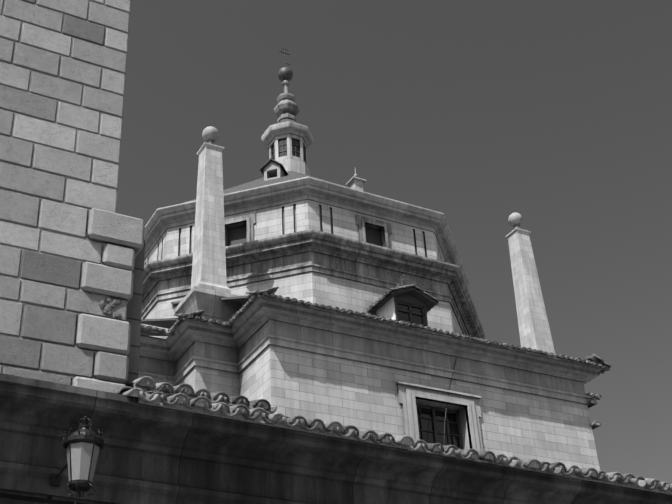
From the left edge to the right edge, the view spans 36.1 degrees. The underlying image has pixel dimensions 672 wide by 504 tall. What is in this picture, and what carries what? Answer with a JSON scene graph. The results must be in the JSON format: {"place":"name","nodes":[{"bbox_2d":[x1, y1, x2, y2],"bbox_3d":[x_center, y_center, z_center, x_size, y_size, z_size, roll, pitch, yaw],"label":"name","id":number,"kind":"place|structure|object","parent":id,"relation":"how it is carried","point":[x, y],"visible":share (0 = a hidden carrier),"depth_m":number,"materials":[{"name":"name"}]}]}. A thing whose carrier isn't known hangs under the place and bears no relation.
{"place":"outdoors","nodes":[
{"label":"outdoors","id":0,"kind":"place"},
{"bbox_2d":[0,0,144,393],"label":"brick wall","id":1,"kind":"structure","parent":0,"point":[71,243],"depth_m":12.98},
{"bbox_2d":[138,295,601,469],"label":"building wall","id":2,"kind":"structure","parent":0,"point":[289,360],"depth_m":33.77,"materials":[{"name":"grey stone"}]},
{"bbox_2d":[175,126,239,321],"bbox_3d":[-4.516,-0.794,36.755,1.762,9.150,1.762,13,-35,-26],"label":"obelisk","id":3,"kind":"object","parent":2,"relation":"on","point":[209,290],"visible":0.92,"depth_m":36.05,"materials":[{"name":"stone"}]},
{"bbox_2d":[141,171,485,338],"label":"drum","id":4,"kind":"object","parent":2,"relation":"on","point":[299,236],"visible":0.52,"depth_m":40.35,"materials":[{"name":"grey stone"}]},
{"bbox_2d":[260,158,287,180],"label":"small dormer","id":5,"kind":"object","parent":4,"relation":"on","point":[270,169],"visible":0.58,"depth_m":45.57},
{"bbox_2d":[261,47,313,175],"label":"lantern","id":6,"kind":"object","parent":4,"relation":"on","point":[287,139],"visible":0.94,"depth_m":50.59,"materials":[{"name":"stone"}]},
{"bbox_2d":[346,169,366,190],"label":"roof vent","id":7,"kind":"object","parent":4,"relation":"on","point":[355,182],"visible":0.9,"depth_m":43.31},
{"bbox_2d":[141,295,609,399],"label":"tiled roof","id":8,"kind":"structure","parent":2,"relation":"on","point":[168,323],"depth_m":34.28,"materials":[{"name":"grey tile"}]},
{"bbox_2d":[141,287,610,429],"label":"church eave tiles","id":9,"kind":"object","parent":8,"relation":"on","point":[595,360],"visible":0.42,"depth_m":33.54,"materials":[{"name":"grey tile"}]},
{"bbox_2d":[370,288,436,326],"bbox_3d":[2.046,3.011,38.931,1.960,1.965,3.600,13,-35,-26],"label":"dormer window","id":10,"kind":"structure","parent":2,"relation":"on","point":[413,305],"depth_m":38.05,"materials":[{"name":"grey stone"}]},
{"bbox_2d":[387,269,412,286],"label":"roof weeds","id":11,"kind":"object","parent":10,"relation":"on","point":[402,280],"visible":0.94,"depth_m":38.05,"materials":[{"name":"grey plant"}]},
{"bbox_2d":[366,283,438,312],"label":"wing dormer tiles","id":12,"kind":"object","parent":10,"relation":"on","point":[386,294],"visible":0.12,"depth_m":38.07,"materials":[{"name":"grey tile"}]},
{"bbox_2d":[396,381,482,450],"bbox_3d":[3.543,6.402,33.146,3.310,4.280,0.180,13,-35,-26],"label":"window frame","id":13,"kind":"object","parent":2,"relation":"attached to","point":[409,394],"visible":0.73,"depth_m":33.90,"materials":[{"name":"grey stone"}]},
{"bbox_2d":[416,404,462,448],"bbox_3d":[3.309,6.693,33.477,2.070,3.550,0.090,13,-35,-26],"label":"window","id":14,"kind":"structure","parent":2,"relation":"attached to","point":[432,421],"depth_m":34.16,"materials":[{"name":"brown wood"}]},
{"bbox_2d":[444,358,456,435],"bbox_3d":[3.797,5.491,33.912,1.071,4.605,0.042,13,-35,-26],"label":"facade cable","id":15,"kind":"object","parent":2,"relation":"attached to","point":[448,395],"visible":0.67,"depth_m":34.32,"materials":[{"name":"metal"}]},
{"bbox_2d":[505,213,554,353],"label":"obelisk","id":16,"kind":"object","parent":2,"relation":"on","point":[534,329],"visible":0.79,"depth_m":42.99,"materials":[{"name":"stone"}]},
{"bbox_2d":[116,0,671,483],"label":"sky","id":17,"kind":"structure","parent":0,"point":[555,114],"materials":[{"name":"grey"}]},
{"label":"ground","id":18,"kind":"structure","parent":0,"visible":0},
{"bbox_2d":[0,373,671,503],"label":"street wall","id":19,"kind":"structure","parent":18,"relation":"on","point":[149,454],"depth_m":12.03,"materials":[{"name":"stone"}]},
{"bbox_2d":[51,416,104,503],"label":"street lantern","id":20,"kind":"object","parent":19,"relation":"attached to","point":[83,445],"visible":1,"depth_m":10.49,"materials":[{"name":"metal"}]},
{"bbox_2d":[125,240,144,384],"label":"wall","id":21,"kind":"structure","parent":19,"relation":"on","point":[134,311],"depth_m":13.00,"materials":[{"name":"grey stone"}]},
{"bbox_2d":[115,376,671,494],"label":"roof tiles","id":22,"kind":"object","parent":19,"relation":"on","point":[147,390],"visible":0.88,"depth_m":12.59,"materials":[{"name":"ceramic"}]}
]}

